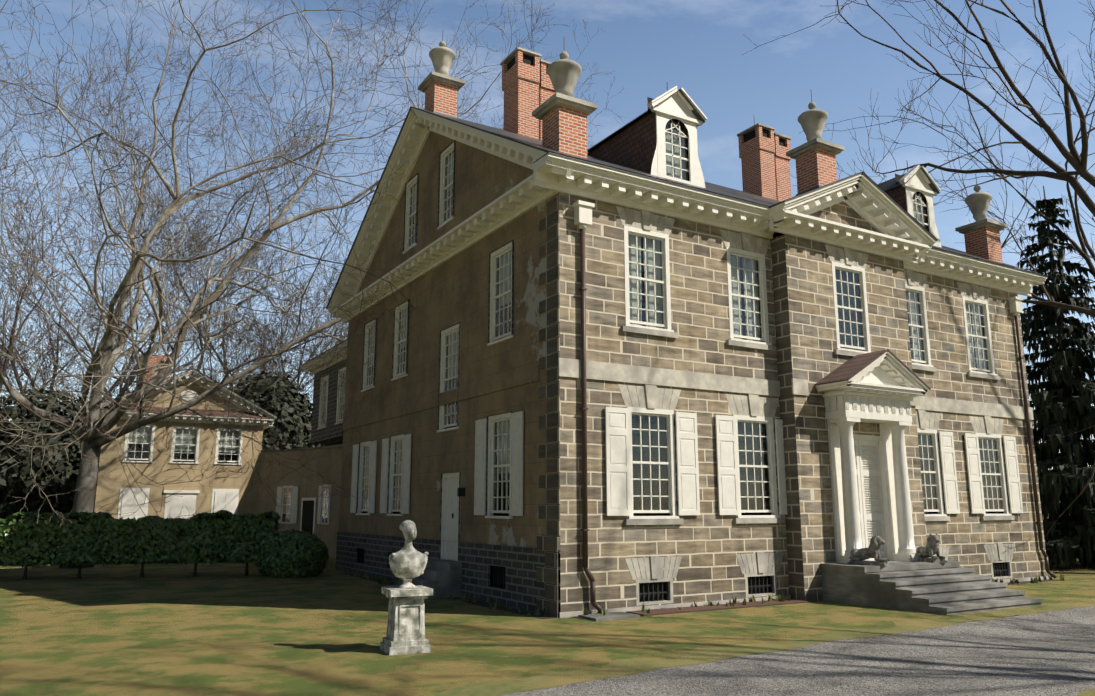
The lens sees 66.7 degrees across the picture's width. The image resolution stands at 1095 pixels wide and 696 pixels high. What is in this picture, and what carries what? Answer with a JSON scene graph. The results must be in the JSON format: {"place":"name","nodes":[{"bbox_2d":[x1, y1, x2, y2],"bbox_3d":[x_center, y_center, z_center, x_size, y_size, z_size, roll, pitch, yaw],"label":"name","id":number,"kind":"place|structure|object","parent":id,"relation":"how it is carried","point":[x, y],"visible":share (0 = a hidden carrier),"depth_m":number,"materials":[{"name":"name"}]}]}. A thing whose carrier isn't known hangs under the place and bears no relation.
{"place":"outdoors","nodes":[
{"label":"outdoors","id":0,"kind":"place"},
{"bbox_2d":[0,558,1094,695],"bbox_3d":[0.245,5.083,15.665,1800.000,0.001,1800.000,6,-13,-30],"label":"lawn ground","id":1,"kind":"structure","parent":0,"point":[212,629],"depth_m":13.84,"materials":[{"name":"green plant"}]},
{"bbox_2d":[0,388,88,518],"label":"evergreen tree","id":2,"kind":"object","parent":1,"relation":"on","point":[13,481],"visible":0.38,"depth_m":43.70,"materials":[{"name":"green plant"}]},
{"bbox_2d":[0,143,156,401],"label":"tree","id":3,"kind":"object","parent":1,"relation":"on","point":[6,362],"visible":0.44,"depth_m":52.04,"materials":[{"name":"brown plant"}]},
{"bbox_2d":[0,194,221,415],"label":"tree","id":4,"kind":"object","parent":1,"relation":"on","point":[22,369],"visible":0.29,"depth_m":61.23,"materials":[{"name":"brown plant"}]},
{"bbox_2d":[0,510,280,579],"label":"pleached hedge","id":5,"kind":"object","parent":1,"relation":"on","point":[104,539],"visible":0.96,"depth_m":24.32,"materials":[{"name":"green plant"}]},
{"bbox_2d":[0,110,311,406],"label":"tree","id":6,"kind":"object","parent":1,"relation":"on","point":[91,335],"visible":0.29,"depth_m":51.77,"materials":[{"name":"brown plant"}]},
{"bbox_2d":[93,353,276,519],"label":"outbuilding","id":7,"kind":"structure","parent":1,"relation":"on","point":[230,494],"depth_m":36.73,"materials":[{"name":"paint"}]},
{"bbox_2d":[128,429,238,459],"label":"windows","id":8,"kind":"structure","parent":7,"relation":"on","point":[187,445],"depth_m":36.87,"materials":[{"name":"glass"}]},
{"bbox_2d":[122,216,349,444],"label":"tree","id":9,"kind":"object","parent":1,"relation":"on","point":[287,319],"visible":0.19,"depth_m":60.80,"materials":[{"name":"brown plant"}]},
{"bbox_2d":[166,256,347,399],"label":"tree","id":10,"kind":"object","parent":1,"relation":"on","point":[238,353],"visible":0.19,"depth_m":51.78,"materials":[{"name":"brown plant"}]},
{"bbox_2d":[230,371,323,449],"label":"evergreen tree","id":11,"kind":"object","parent":1,"relation":"on","point":[286,411],"visible":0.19,"depth_m":44.24,"materials":[{"name":"green plant"}]},
{"bbox_2d":[230,291,347,363],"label":"tree","id":12,"kind":"object","parent":1,"relation":"on","point":[292,328],"visible":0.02,"depth_m":68.45,"materials":[{"name":"brown plant"}]},
{"bbox_2d":[254,529,328,577],"bbox_3d":[-7.826,6.267,25.461,2.238,1.463,2.640,6,-13,-30],"label":"shrub","id":13,"kind":"object","parent":1,"relation":"on","point":[296,554],"visible":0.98,"depth_m":24.68,"materials":[{"name":"green plant"}]},
{"bbox_2d":[258,431,342,557],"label":"connecting building","id":14,"kind":"structure","parent":1,"relation":"on","point":[305,492],"depth_m":36.41,"materials":[{"name":"beige paint"}]},
{"bbox_2d":[282,488,328,521],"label":"windows","id":15,"kind":"structure","parent":14,"relation":"in","point":[290,501],"depth_m":35.32,"materials":[{"name":"glass"}]},
{"bbox_2d":[0,0,622,572],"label":"sycamore tree","id":16,"kind":"object","parent":1,"relation":"on","point":[94,436],"visible":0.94,"depth_m":29.21,"materials":[{"name":"brown plant"}]},
{"bbox_2d":[380,520,432,654],"bbox_3d":[-2.070,3.485,12.262,0.620,1.860,0.620,5,-12,-23],"label":"bust on pedestal","id":17,"kind":"object","parent":1,"relation":"on","point":[405,634],"visible":1,"depth_m":12.04,"materials":[{"name":"stone"}]},
{"bbox_2d":[326,106,1048,617],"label":"house","id":18,"kind":"structure","parent":1,"relation":"on","point":[700,374],"depth_m":19.39,"materials":[{"name":"stone"}]},
{"bbox_2d":[301,339,346,443],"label":"wing","id":19,"kind":"structure","parent":18,"relation":"attached to","point":[318,428],"depth_m":32.34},
{"bbox_2d":[418,36,465,117],"bbox_3d":[-3.122,-7.954,24.530,1.060,3.160,1.060,6,-13,-30],"label":"urn on pedestal","id":20,"kind":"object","parent":18,"relation":"on","point":[439,87],"depth_m":24.19,"materials":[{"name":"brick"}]},
{"bbox_2d":[500,47,555,139],"bbox_3d":[-0.478,-7.716,25.935,1.680,3.598,1.130,6,-13,-30],"label":"chimney","id":21,"kind":"object","parent":18,"relation":"on","point":[527,88],"visible":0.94,"depth_m":25.41,"materials":[{"name":"brick"}]},
{"bbox_2d":[532,39,597,160],"bbox_3d":[0.376,-5.377,18.479,1.060,3.396,1.060,6,-13,-30],"label":"urn on pedestal","id":22,"kind":"object","parent":18,"relation":"attached to","point":[562,113],"visible":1,"depth_m":18.15,"materials":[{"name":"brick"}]},
{"bbox_2d":[572,200,603,613],"bbox_3d":[0.818,1.032,16.635,0.540,8.237,0.274,6,-13,-30],"label":"downspout","id":23,"kind":"object","parent":18,"relation":"attached to","point":[582,215],"visible":0.96,"depth_m":16.68,"materials":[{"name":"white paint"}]},
{"bbox_2d":[361,151,1002,509],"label":"windows","id":24,"kind":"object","parent":18,"relation":"attached to","point":[757,330],"visible":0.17,"depth_m":19.73,"materials":[{"name":"glass"}]},
{"bbox_2d":[587,82,941,247],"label":"dormers","id":25,"kind":"object","parent":18,"relation":"attached to","point":[639,143],"visible":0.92,"depth_m":20.25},
{"bbox_2d":[737,120,791,206],"bbox_3d":[8.120,-6.757,30.949,1.680,3.598,1.130,6,-13,-30],"label":"chimney","id":26,"kind":"object","parent":18,"relation":"on","point":[763,150],"visible":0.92,"depth_m":30.53,"materials":[{"name":"brick"}]},
{"bbox_2d":[665,120,925,227],"bbox_3d":[7.027,-4.316,22.285,9.940,1.520,0.001,6,-13,-30],"label":"dormer glass","id":27,"kind":"object","parent":18,"relation":"on","point":[687,168],"visible":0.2,"depth_m":20.06,"materials":[{"name":"glass"}]},
{"bbox_2d":[786,92,844,195],"bbox_3d":[7.155,-5.436,22.281,1.060,3.250,1.060,6,-13,-30],"label":"urn on pedestal","id":28,"kind":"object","parent":18,"relation":"attached to","point":[814,156],"depth_m":21.98,"materials":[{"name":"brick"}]},
{"bbox_2d":[814,349,930,563],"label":"door surround","id":29,"kind":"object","parent":18,"relation":"attached to","point":[870,488],"depth_m":19.80,"materials":[{"name":"white paint"}]},
{"bbox_2d":[955,174,1007,264],"bbox_3d":[13.669,-3.894,26.231,1.060,3.396,1.060,6,-13,-30],"label":"urn on pedestal","id":30,"kind":"object","parent":18,"relation":"attached to","point":[982,236],"visible":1,"depth_m":25.95,"materials":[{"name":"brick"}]},
{"bbox_2d":[1008,296,1056,578],"bbox_3d":[14.257,2.531,24.473,0.540,8.237,0.274,6,-13,-30],"label":"downspout","id":31,"kind":"object","parent":18,"relation":"attached to","point":[1015,303],"visible":1,"depth_m":24.52,"materials":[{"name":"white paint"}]},
{"bbox_2d":[578,599,808,620],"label":"splash paving","id":32,"kind":"structure","parent":1,"relation":"on","point":[617,615],"depth_m":16.54,"materials":[{"name":"stone"}]},
{"bbox_2d":[340,569,1064,619],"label":"soil and weeds","id":33,"kind":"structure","parent":1,"relation":"on","point":[380,579],"depth_m":18.14,"materials":[{"name":"brown soil"}]},
{"bbox_2d":[431,601,1094,695],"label":"verge grass","id":34,"kind":"structure","parent":1,"relation":"on","point":[620,667],"depth_m":11.50,"materials":[{"name":"green plant"}]},
{"bbox_2d":[497,606,1094,695],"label":"gravel drive","id":35,"kind":"structure","parent":1,"relation":"on","point":[1050,653],"depth_m":10.72,"materials":[{"name":"grey gravel"}]},
{"bbox_2d":[743,0,1094,537],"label":"maple tree","id":36,"kind":"object","parent":1,"relation":"on","point":[1072,157],"visible":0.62,"depth_m":28.53,"materials":[{"name":"brown plant"}]},
{"bbox_2d":[820,560,1042,614],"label":"front steps","id":37,"kind":"structure","parent":1,"relation":"on","point":[950,588],"depth_m":17.68,"materials":[{"name":"stone"}]},
{"bbox_2d":[847,535,889,565],"bbox_3d":[7.086,4.458,18.376,0.882,0.647,0.353,-9,-14,38],"label":"lion","id":38,"kind":"object","parent":37,"relation":"on","point":[859,556],"visible":1,"depth_m":18.24},
{"bbox_2d":[916,533,946,562],"bbox_3d":[8.923,4.663,19.448,0.353,0.647,0.882,2,-11,-11],"label":"lion","id":39,"kind":"object","parent":37,"relation":"on","point":[928,551],"visible":0.94,"depth_m":19.24},
{"bbox_2d":[1015,186,1094,569],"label":"spruce tree","id":40,"kind":"object","parent":1,"relation":"on","point":[1066,397],"visible":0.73,"depth_m":29.96,"materials":[{"name":"green plant"}]},
{"bbox_2d":[0,0,1094,470],"label":"sky","id":41,"kind":"structure","parent":0,"point":[698,47],"materials":[{"name":"blue"}]}
]}

